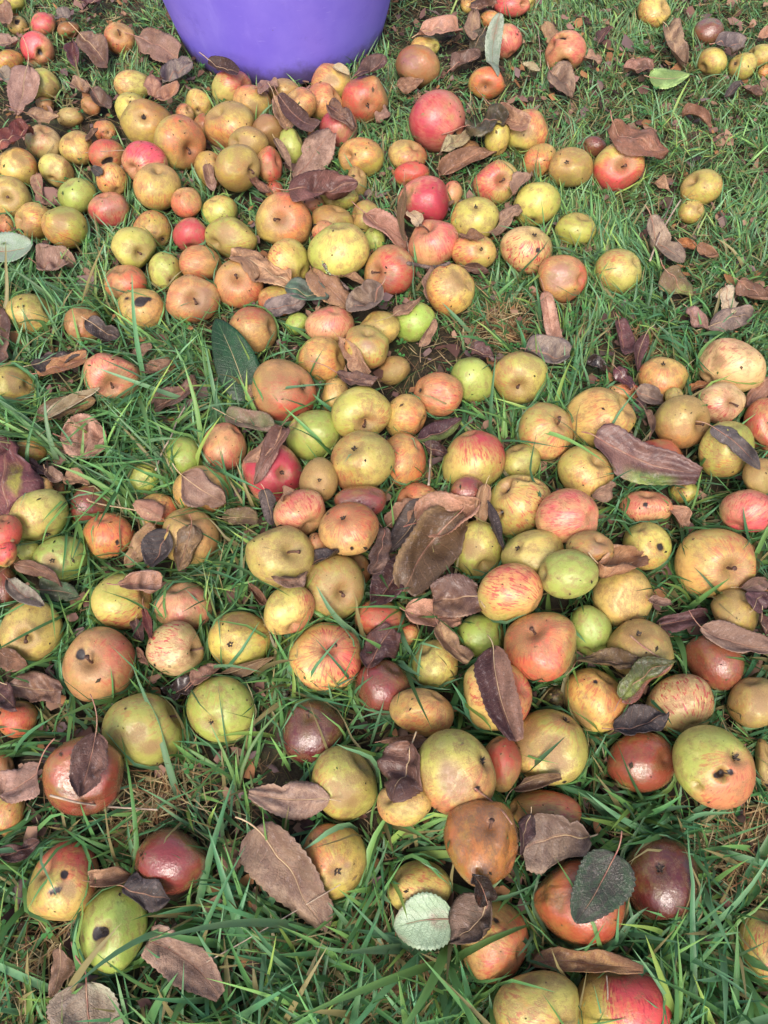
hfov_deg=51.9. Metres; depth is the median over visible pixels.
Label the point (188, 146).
apple
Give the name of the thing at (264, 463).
leaf
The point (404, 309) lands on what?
leaf
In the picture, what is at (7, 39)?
leaf
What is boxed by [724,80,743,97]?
leaf
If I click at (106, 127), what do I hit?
apple
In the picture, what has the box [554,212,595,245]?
apple
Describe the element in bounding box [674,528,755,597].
apple
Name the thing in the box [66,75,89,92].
leaf
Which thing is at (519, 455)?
apple
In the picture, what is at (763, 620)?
leaf
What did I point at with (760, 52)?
apple
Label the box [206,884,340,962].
dry stem
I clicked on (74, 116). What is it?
apple
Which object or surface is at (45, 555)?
apple
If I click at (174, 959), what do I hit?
leaf
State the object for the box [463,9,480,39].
leaf
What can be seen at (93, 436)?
leaf
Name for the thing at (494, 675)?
leaf
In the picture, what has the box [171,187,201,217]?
apple
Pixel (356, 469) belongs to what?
apple
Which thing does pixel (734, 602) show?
apple
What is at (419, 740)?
leaf
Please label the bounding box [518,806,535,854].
leaf
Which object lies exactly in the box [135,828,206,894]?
apple
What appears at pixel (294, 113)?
leaf
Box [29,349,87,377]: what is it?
leaf
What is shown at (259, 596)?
leaf
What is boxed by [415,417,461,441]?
leaf
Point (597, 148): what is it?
apple
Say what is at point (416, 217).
leaf
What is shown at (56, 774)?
apple
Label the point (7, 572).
apple
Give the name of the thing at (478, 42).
leaf
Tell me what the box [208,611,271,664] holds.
apple
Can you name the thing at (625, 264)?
apple
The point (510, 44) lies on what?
apple
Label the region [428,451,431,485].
dry stem
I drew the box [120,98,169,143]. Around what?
apple
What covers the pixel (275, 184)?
apple
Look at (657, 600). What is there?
leaf
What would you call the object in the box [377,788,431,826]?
apple
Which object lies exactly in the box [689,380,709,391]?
leaf
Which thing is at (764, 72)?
apple
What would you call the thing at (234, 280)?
apple
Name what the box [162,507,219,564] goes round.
apple
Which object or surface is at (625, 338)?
leaf
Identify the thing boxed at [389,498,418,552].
leaf
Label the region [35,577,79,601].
leaf
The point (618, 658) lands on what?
leaf
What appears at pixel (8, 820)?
apple
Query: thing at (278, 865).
leaf
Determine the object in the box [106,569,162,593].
leaf
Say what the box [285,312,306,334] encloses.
apple
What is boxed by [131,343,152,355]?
leaf
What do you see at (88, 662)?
apple
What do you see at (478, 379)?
apple
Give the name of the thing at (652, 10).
apple
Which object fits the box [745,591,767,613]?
leaf
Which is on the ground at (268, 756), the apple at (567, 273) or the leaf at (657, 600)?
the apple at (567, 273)
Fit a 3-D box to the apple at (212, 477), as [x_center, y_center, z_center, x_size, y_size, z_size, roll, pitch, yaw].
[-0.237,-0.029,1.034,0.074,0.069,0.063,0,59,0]
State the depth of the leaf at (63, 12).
1.61 m
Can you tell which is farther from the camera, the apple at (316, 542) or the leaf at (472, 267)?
the leaf at (472, 267)
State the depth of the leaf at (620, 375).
1.12 m
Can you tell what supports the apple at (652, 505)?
on the ground at (268, 756)
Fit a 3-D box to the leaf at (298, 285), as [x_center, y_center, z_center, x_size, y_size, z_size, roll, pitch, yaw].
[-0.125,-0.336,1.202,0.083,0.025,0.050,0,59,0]
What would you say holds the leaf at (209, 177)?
on the apple at (200, 160)
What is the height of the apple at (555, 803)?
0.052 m
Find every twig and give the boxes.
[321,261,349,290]
[394,211,450,268]
[649,194,680,261]
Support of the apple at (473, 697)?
on the ground at (268, 756)
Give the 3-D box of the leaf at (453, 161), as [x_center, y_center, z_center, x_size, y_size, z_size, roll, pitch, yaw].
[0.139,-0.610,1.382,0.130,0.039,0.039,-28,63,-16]
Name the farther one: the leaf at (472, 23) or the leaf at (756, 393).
the leaf at (472, 23)
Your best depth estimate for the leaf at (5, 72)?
1.51 m
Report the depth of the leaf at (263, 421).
1.08 m
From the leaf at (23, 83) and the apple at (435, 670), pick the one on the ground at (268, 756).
the apple at (435, 670)
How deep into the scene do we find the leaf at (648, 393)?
1.10 m
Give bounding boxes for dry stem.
[49,794,157,810]
[87,498,149,513]
[155,406,185,470]
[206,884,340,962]
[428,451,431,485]
[474,787,512,824]
[606,975,608,999]
[630,635,659,657]
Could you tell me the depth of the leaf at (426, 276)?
1.23 m
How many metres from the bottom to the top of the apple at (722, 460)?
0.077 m
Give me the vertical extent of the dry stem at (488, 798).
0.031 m
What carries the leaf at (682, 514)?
on the grass at (410, 968)
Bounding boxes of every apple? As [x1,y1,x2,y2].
[0,0,24,13]
[0,49,23,69]
[0,147,37,187]
[0,176,31,217]
[0,214,13,231]
[0,366,34,399]
[0,514,22,544]
[0,542,16,566]
[0,567,16,607]
[0,602,63,660]
[0,700,37,737]
[0,754,14,770]
[0,798,25,835]
[5,293,52,334]
[7,16,28,34]
[9,489,68,541]
[14,202,47,240]
[17,440,46,460]
[17,541,38,559]
[20,31,54,66]
[25,125,60,158]
[27,840,98,920]
[30,12,55,35]
[32,536,87,581]
[35,68,59,99]
[35,97,53,110]
[38,153,74,187]
[41,206,87,248]
[41,476,53,489]
[42,736,123,815]
[53,482,67,495]
[57,21,79,39]
[57,107,83,126]
[57,178,95,212]
[59,130,91,164]
[62,627,135,701]
[64,306,100,341]
[69,484,110,525]
[80,884,147,973]
[81,96,100,115]
[83,353,140,402]
[83,513,133,558]
[88,139,123,166]
[88,192,129,226]
[91,573,151,629]
[93,120,116,139]
[96,162,127,194]
[102,693,181,765]
[104,22,134,54]
[104,265,146,299]
[111,227,156,268]
[114,70,147,98]
[114,92,142,119]
[117,288,164,329]
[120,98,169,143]
[121,140,167,179]
[126,463,158,493]
[133,163,181,210]
[133,210,170,249]
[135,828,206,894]
[139,493,177,528]
[146,621,203,675]
[148,252,181,290]
[153,582,212,629]
[154,114,205,170]
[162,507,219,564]
[165,436,203,474]
[166,274,220,322]
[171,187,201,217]
[173,217,206,250]
[173,465,231,512]
[176,103,193,119]
[179,245,221,279]
[185,88,211,118]
[186,676,254,741]
[194,113,206,138]
[194,151,219,187]
[201,195,237,222]
[202,422,246,470]
[204,101,254,148]
[205,216,256,257]
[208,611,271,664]
[211,71,251,102]
[214,144,259,192]
[214,260,263,307]
[228,126,268,153]
[229,307,276,354]
[233,85,271,118]
[242,445,302,501]
[245,525,313,587]
[252,114,283,147]
[252,359,316,421]
[255,192,311,243]
[257,146,281,182]
[258,285,287,315]
[264,587,314,634]
[265,181,282,195]
[267,238,309,278]
[269,78,298,98]
[273,489,325,534]
[278,127,302,163]
[283,699,344,763]
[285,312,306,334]
[286,410,340,460]
[288,87,316,116]
[289,622,360,690]
[298,336,345,382]
[299,457,337,501]
[302,196,324,211]
[302,824,366,899]
[304,554,363,619]
[305,306,354,341]
[308,223,369,277]
[309,82,341,119]
[310,533,326,549]
[311,63,351,96]
[311,205,353,224]
[311,746,376,820]
[312,220,332,237]
[318,502,378,555]
[320,113,356,147]
[320,190,358,209]
[322,377,347,411]
[330,430,394,488]
[331,386,391,436]
[334,486,386,514]
[338,137,383,177]
[341,75,387,122]
[345,325,388,368]
[348,166,366,194]
[349,554,369,582]
[352,200,377,231]
[355,601,403,634]
[356,659,410,715]
[360,311,399,342]
[364,245,414,294]
[365,227,384,252]
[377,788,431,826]
[379,356,409,384]
[386,394,426,435]
[387,860,450,909]
[388,139,426,167]
[388,433,425,486]
[389,688,453,736]
[393,161,429,185]
[396,44,439,88]
[396,483,435,501]
[397,175,448,220]
[397,302,435,341]
[400,624,418,644]
[408,219,458,264]
[409,89,464,152]
[411,35,439,53]
[411,639,457,687]
[414,372,462,416]
[419,729,495,814]
[426,264,474,315]
[442,430,504,486]
[443,799,518,886]
[445,180,462,206]
[450,475,483,496]
[451,197,498,236]
[451,236,496,267]
[451,357,492,402]
[455,520,501,580]
[457,140,479,162]
[457,615,503,656]
[460,0,474,13]
[461,901,528,983]
[464,664,531,730]
[468,66,504,99]
[473,160,516,204]
[477,563,542,620]
[480,10,496,27]
[484,121,509,156]
[486,736,521,791]
[490,475,550,535]
[492,351,547,403]
[493,970,578,1023]
[494,0,529,17]
[499,23,521,59]
[500,226,551,274]
[501,529,563,573]
[504,444,540,475]
[504,612,576,681]
[507,109,548,153]
[509,790,581,827]
[513,182,560,225]
[514,709,587,785]
[518,402,573,459]
[522,143,555,178]
[527,0,534,11]
[533,859,625,947]
[535,488,598,542]
[538,255,586,302]
[538,549,598,598]
[543,686,563,707]
[545,30,586,69]
[549,147,592,186]
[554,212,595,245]
[557,445,613,499]
[565,668,627,732]
[566,387,636,448]
[566,530,613,563]
[570,605,611,654]
[577,972,672,1023]
[580,136,606,156]
[592,569,653,626]
[593,143,644,191]
[595,248,641,293]
[606,732,673,792]
[607,619,673,677]
[608,383,637,400]
[619,491,672,522]
[622,522,671,569]
[625,837,697,919]
[637,0,670,28]
[637,357,688,401]
[643,439,682,454]
[646,674,713,733]
[654,395,709,448]
[664,387,682,400]
[670,484,698,503]
[672,725,755,809]
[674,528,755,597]
[678,200,704,223]
[680,169,722,204]
[685,635,744,690]
[694,18,723,45]
[696,47,726,76]
[697,382,745,422]
[698,338,765,391]
[698,421,754,477]
[710,589,758,631]
[719,489,767,531]
[727,677,767,727]
[728,52,756,79]
[738,909,767,984]
[742,458,767,493]
[743,397,767,449]
[749,44,767,68]
[755,738,767,789]
[758,64,767,78]
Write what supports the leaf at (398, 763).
on the apple at (411, 812)
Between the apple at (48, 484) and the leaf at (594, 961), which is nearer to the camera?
the leaf at (594, 961)
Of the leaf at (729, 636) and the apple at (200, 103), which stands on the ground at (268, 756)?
the apple at (200, 103)
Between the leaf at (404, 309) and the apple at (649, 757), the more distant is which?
the leaf at (404, 309)
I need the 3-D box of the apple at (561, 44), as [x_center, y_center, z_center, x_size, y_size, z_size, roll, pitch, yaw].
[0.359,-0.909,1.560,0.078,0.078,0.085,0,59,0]
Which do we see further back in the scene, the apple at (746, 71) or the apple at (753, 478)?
the apple at (746, 71)
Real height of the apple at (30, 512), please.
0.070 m
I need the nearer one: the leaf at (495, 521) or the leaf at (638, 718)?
the leaf at (638, 718)
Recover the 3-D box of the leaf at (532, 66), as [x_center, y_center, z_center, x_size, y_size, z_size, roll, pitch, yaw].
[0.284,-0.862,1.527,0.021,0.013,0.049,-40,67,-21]
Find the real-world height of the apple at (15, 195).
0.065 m
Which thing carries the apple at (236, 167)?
on the ground at (268, 756)
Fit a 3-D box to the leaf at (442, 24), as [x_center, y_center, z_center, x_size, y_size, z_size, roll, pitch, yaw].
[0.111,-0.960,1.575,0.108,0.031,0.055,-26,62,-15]
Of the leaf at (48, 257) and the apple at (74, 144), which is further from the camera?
the apple at (74, 144)
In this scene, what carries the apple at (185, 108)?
on the ground at (268, 756)
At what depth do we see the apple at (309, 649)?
0.89 m
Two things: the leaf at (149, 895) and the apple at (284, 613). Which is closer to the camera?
the leaf at (149, 895)
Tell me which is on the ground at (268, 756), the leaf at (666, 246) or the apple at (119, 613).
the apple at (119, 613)
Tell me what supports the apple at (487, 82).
on the ground at (268, 756)
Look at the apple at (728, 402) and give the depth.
1.08 m
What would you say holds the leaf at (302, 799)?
on the apple at (346, 780)
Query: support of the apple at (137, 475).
on the ground at (268, 756)
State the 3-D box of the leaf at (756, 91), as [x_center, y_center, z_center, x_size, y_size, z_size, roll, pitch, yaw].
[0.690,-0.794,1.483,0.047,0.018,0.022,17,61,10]
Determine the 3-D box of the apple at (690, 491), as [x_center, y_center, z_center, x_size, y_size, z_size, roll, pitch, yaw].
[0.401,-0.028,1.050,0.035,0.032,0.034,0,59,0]
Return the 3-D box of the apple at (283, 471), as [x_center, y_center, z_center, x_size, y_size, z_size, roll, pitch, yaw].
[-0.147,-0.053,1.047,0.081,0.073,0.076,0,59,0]
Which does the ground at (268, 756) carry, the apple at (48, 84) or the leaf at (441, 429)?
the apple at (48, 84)
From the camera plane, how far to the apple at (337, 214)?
1.29 m
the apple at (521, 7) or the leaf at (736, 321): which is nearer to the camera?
the leaf at (736, 321)
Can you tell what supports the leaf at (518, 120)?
on the apple at (535, 132)
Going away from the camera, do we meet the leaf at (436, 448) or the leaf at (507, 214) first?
the leaf at (436, 448)
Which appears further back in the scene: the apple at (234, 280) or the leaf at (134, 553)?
the apple at (234, 280)
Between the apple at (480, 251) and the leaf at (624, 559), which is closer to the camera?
the leaf at (624, 559)
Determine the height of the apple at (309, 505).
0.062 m
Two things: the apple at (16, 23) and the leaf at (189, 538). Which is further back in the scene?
the apple at (16, 23)
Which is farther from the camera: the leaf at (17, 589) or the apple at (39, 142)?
the apple at (39, 142)
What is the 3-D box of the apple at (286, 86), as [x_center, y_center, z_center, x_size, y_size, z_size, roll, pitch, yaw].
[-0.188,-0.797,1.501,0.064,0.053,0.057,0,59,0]
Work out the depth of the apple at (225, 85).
1.48 m
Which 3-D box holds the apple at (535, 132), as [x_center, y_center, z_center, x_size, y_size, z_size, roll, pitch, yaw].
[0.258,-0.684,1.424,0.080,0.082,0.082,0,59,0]
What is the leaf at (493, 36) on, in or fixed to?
on the apple at (487, 82)
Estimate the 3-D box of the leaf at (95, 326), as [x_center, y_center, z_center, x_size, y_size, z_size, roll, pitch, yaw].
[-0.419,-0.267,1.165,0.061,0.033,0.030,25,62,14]
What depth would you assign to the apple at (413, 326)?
1.17 m
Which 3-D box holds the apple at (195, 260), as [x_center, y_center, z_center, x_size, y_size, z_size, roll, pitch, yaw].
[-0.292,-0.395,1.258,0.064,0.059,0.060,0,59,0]
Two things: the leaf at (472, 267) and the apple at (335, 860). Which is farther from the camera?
the leaf at (472, 267)
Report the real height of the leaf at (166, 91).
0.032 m
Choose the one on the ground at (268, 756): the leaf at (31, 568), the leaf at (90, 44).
the leaf at (90, 44)
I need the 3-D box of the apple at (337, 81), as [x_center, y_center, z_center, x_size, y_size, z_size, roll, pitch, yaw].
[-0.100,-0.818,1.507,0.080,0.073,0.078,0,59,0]
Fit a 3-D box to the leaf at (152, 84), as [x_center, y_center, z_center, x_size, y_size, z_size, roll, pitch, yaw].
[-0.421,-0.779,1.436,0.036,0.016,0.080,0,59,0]
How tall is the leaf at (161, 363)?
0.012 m
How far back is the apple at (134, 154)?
1.33 m
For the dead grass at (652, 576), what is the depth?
1.23 m
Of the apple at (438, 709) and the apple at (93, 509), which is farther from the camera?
the apple at (93, 509)
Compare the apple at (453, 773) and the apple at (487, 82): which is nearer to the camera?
the apple at (453, 773)
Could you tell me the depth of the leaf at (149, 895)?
0.77 m
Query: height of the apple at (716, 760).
0.073 m
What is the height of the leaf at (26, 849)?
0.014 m
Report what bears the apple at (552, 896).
on the ground at (268, 756)
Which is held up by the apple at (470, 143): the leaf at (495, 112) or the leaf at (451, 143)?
the leaf at (451, 143)
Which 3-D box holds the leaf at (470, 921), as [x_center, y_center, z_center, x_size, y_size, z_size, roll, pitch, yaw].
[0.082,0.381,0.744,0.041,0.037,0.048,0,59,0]
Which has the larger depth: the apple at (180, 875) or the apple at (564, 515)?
the apple at (564, 515)
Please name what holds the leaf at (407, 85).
on the ground at (268, 756)
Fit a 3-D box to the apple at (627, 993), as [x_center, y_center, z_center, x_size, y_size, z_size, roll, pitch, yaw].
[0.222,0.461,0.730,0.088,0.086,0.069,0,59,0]
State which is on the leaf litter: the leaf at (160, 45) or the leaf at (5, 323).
the leaf at (160, 45)
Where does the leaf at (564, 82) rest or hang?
on the leaf litter
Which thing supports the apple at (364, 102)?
on the ground at (268, 756)
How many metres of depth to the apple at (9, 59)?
1.54 m
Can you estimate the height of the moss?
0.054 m
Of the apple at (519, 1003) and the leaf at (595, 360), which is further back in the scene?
the leaf at (595, 360)
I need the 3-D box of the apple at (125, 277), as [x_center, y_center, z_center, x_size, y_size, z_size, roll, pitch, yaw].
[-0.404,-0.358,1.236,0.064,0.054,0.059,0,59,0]
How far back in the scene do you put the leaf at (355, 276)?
1.22 m
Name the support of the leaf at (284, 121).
on the apple at (291, 140)
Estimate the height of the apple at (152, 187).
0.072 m
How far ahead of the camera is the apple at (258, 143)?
1.36 m
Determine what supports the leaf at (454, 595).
on the leaf at (416, 609)
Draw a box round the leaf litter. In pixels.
[0,0,767,1023]
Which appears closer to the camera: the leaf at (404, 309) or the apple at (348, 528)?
the apple at (348, 528)
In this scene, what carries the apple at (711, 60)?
on the ground at (268, 756)
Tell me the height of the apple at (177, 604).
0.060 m
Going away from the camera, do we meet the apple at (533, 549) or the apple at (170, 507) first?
the apple at (533, 549)
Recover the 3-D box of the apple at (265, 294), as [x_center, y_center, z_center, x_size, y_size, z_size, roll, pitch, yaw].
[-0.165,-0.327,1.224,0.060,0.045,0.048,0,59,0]
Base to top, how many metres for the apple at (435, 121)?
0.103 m
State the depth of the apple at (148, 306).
1.18 m
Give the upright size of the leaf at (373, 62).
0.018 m
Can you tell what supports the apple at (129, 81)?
on the ground at (268, 756)
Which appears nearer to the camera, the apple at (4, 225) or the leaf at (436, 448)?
the leaf at (436, 448)
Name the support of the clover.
on the ground at (268, 756)
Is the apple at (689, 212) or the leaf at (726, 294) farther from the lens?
the apple at (689, 212)
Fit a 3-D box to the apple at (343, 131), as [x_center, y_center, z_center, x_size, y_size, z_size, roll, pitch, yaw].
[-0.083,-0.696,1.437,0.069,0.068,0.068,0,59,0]
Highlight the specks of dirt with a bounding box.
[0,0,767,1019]
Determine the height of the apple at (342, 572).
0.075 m
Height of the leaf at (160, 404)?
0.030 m
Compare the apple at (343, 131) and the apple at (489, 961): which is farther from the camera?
the apple at (343, 131)
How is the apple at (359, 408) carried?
on the ground at (268, 756)
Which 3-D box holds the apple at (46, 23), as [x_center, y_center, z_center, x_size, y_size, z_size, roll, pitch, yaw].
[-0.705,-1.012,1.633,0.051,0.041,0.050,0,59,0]
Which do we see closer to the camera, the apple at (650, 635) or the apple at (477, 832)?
the apple at (477, 832)
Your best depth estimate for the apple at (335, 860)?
0.78 m
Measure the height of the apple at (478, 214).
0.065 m
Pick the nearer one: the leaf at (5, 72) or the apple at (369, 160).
the apple at (369, 160)
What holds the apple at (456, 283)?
on the ground at (268, 756)
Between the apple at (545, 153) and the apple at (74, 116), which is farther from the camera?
the apple at (74, 116)
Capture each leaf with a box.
[0,0,12,23]
[0,33,17,46]
[0,65,10,82]
[0,118,33,149]
[0,231,32,261]
[0,307,10,362]
[0,435,43,514]
[0,647,27,671]
[0,670,62,703]
[0,682,16,711]
[0,738,54,803]
[0,837,39,862]
[3,574,44,607]
[6,105,59,123]
[7,36,39,115]
[14,560,62,586]
[23,347,96,372]
[29,243,76,271]
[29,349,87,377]
[29,457,49,474]
[30,172,42,200]
[32,395,95,419]
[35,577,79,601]
[36,387,99,421]
[44,466,62,482]
[46,942,123,1023]
[48,943,74,997]
[52,413,106,457]
[54,6,70,18]
[58,467,89,484]
[63,33,78,66]
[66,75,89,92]
[68,22,107,67]
[69,694,107,797]
[76,0,99,7]
[81,315,119,340]
[82,866,130,886]
[85,128,97,141]
[86,80,111,108]
[90,165,102,175]
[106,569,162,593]
[117,871,170,912]
[124,27,181,62]
[124,502,166,567]
[129,614,143,641]
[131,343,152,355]
[132,499,174,521]
[136,646,149,667]
[137,374,199,420]
[139,358,170,373]
[141,524,172,567]
[141,597,151,637]
[141,921,224,1001]
[143,74,161,98]
[154,80,179,100]
[158,56,192,83]
[161,675,193,700]
[172,463,225,507]
[173,514,202,570]
[185,663,219,690]
[199,52,239,74]
[203,159,216,190]
[211,318,259,409]
[212,405,274,431]
[212,656,274,676]
[216,506,257,524]
[224,247,291,285]
[235,816,333,931]
[243,418,288,463]
[244,385,259,410]
[248,582,266,604]
[248,780,340,820]
[249,177,269,192]
[253,422,296,484]
[254,77,277,93]
[256,293,305,316]
[258,484,275,524]
[265,571,307,587]
[267,82,293,129]
[272,134,291,166]
[273,169,357,201]
[274,85,320,131]
[275,277,328,300]
[280,485,294,501]
[288,128,336,182]
[305,265,348,308]
[310,360,379,385]
[312,548,338,566]
[326,98,356,131]
[329,63,349,74]
[331,271,363,283]
[331,329,370,373]
[345,276,385,311]
[350,53,387,81]
[352,201,408,249]
[360,622,400,675]
[367,523,392,573]
[369,554,403,607]
[374,104,390,123]
[375,297,420,321]
[375,733,427,748]
[377,731,422,802]
[384,498,413,527]
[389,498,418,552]
[390,76,423,94]
[393,505,468,595]
[393,891,450,950]
[397,169,406,240]
[399,598,461,626]
[403,490,480,537]
[406,209,423,226]
[412,14,462,37]
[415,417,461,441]
[419,318,437,362]
[422,265,433,302]
[423,440,447,456]
[430,572,484,617]
[433,597,473,663]
[437,129,470,154]
[438,145,496,177]
[441,103,508,137]
[446,48,480,73]
[448,892,492,944]
[454,228,483,240]
[460,262,488,273]
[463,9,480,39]
[465,0,496,10]
[466,341,494,361]
[468,25,486,51]
[470,874,497,908]
[473,635,523,740]
[475,87,531,130]
[475,475,491,521]
[482,204,522,235]
[485,1,504,75]
[487,486,504,548]
[505,773,561,801]
[509,171,533,197]
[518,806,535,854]
[519,813,597,875]
[520,61,539,72]
[520,334,571,363]
[526,946,642,973]
[540,277,561,337]
[541,21,557,42]
[547,60,575,99]
[566,647,651,674]
[570,831,635,923]
[579,354,606,374]
[582,423,702,485]
[583,48,601,64]
[588,544,648,578]
[591,481,615,502]
[597,26,610,45]
[602,704,669,735]
[608,110,668,159]
[612,364,634,389]
[614,656,676,710]
[615,312,634,354]
[618,57,653,72]
[628,394,655,433]
[633,383,663,404]
[634,325,653,371]
[644,67,689,88]
[644,205,685,262]
[645,595,671,605]
[654,174,669,191]
[656,608,708,632]
[658,258,692,295]
[663,18,688,69]
[669,501,691,527]
[674,103,712,127]
[676,237,696,249]
[683,304,708,331]
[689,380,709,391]
[689,610,767,653]
[693,242,718,257]
[695,421,759,469]
[698,304,753,331]
[709,31,746,54]
[715,283,738,313]
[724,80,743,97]
[731,577,767,591]
[733,277,767,299]
[740,83,763,97]
[745,376,767,407]
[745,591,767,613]
[755,25,767,38]
[759,606,767,636]
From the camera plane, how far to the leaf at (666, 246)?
1.26 m
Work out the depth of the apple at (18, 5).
1.67 m
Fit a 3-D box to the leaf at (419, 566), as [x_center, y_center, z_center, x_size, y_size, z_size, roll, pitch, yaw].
[0.062,0.043,0.968,0.065,0.035,0.145,26,62,15]
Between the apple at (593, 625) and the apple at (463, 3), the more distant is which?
the apple at (463, 3)
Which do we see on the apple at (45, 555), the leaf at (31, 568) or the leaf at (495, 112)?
the leaf at (31, 568)
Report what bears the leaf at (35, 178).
on the ground at (268, 756)
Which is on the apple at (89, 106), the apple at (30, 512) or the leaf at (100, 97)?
the leaf at (100, 97)
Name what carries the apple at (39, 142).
on the ground at (268, 756)
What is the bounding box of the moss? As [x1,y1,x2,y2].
[259,624,313,682]
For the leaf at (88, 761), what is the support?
on the apple at (56, 774)
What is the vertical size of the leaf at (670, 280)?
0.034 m
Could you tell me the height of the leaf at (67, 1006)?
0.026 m
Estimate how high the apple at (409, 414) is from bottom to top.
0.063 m
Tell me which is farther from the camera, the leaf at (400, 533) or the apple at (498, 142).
the apple at (498, 142)
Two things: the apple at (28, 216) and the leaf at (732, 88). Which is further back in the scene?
the leaf at (732, 88)
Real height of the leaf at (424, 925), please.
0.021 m
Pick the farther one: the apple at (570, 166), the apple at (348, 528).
the apple at (570, 166)
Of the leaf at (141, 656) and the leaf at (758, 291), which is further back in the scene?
the leaf at (758, 291)
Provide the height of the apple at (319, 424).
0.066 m
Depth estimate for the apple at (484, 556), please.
0.97 m
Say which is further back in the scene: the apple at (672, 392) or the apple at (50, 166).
the apple at (50, 166)
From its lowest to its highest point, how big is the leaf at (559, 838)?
0.033 m
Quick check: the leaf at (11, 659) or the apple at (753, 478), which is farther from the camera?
the apple at (753, 478)
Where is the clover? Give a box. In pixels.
[0,19,767,988]
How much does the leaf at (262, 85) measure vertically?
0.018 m
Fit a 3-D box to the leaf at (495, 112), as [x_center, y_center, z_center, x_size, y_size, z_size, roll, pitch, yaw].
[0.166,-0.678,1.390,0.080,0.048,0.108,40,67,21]
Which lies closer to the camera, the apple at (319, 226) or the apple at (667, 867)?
the apple at (667, 867)
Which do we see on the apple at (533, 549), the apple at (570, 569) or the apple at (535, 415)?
the apple at (570, 569)
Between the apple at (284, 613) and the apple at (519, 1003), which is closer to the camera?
the apple at (519, 1003)
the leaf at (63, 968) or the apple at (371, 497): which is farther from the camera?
the apple at (371, 497)
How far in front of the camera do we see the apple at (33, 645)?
0.91 m
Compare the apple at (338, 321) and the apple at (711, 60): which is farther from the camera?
the apple at (711, 60)
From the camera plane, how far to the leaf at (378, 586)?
0.95 m
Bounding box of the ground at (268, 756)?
[0,0,767,1023]
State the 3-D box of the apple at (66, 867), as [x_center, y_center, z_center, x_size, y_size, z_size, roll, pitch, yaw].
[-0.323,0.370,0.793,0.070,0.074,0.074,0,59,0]
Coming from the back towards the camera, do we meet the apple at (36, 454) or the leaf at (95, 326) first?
the leaf at (95, 326)
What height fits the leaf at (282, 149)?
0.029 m
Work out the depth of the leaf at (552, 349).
1.15 m
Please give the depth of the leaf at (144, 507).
1.00 m
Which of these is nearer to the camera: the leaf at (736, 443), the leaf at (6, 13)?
the leaf at (736, 443)
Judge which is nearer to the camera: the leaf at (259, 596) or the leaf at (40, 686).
the leaf at (40, 686)
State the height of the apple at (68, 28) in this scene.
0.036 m
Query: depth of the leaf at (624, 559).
0.93 m
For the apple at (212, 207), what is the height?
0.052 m
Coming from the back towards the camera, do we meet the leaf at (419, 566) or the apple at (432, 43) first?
the apple at (432, 43)
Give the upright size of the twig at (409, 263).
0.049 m
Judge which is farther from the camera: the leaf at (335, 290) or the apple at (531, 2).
the apple at (531, 2)
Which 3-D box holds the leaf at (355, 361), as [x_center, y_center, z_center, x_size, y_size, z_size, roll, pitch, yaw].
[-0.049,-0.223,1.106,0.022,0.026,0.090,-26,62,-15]
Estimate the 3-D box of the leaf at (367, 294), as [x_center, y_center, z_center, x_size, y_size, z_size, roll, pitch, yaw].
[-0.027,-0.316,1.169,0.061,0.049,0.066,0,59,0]
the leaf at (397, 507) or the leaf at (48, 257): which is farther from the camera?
the leaf at (48, 257)
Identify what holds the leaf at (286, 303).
on the apple at (297, 319)
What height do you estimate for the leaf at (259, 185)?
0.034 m
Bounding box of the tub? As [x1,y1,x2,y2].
[163,0,389,84]
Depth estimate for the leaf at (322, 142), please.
1.38 m
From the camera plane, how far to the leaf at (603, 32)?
1.58 m
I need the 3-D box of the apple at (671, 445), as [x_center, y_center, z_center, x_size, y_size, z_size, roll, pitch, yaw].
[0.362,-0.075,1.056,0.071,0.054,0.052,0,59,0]
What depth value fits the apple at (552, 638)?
0.86 m
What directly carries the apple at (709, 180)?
on the ground at (268, 756)
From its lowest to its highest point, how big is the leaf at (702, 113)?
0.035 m
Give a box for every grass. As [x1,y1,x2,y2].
[0,0,767,1023]
[0,0,767,1023]
[0,226,767,1023]
[0,284,767,1023]
[453,0,767,321]
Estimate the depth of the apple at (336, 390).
1.11 m
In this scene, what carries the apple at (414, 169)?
on the ground at (268, 756)
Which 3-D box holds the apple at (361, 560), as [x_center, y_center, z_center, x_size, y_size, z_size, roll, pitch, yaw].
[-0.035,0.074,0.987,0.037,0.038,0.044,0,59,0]
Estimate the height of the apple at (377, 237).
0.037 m
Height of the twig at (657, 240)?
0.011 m
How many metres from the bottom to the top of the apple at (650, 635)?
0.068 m
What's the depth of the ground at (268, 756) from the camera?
1.19 m
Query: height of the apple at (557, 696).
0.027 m
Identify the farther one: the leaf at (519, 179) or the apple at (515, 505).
the leaf at (519, 179)
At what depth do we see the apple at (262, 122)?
1.39 m
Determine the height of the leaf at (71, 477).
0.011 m

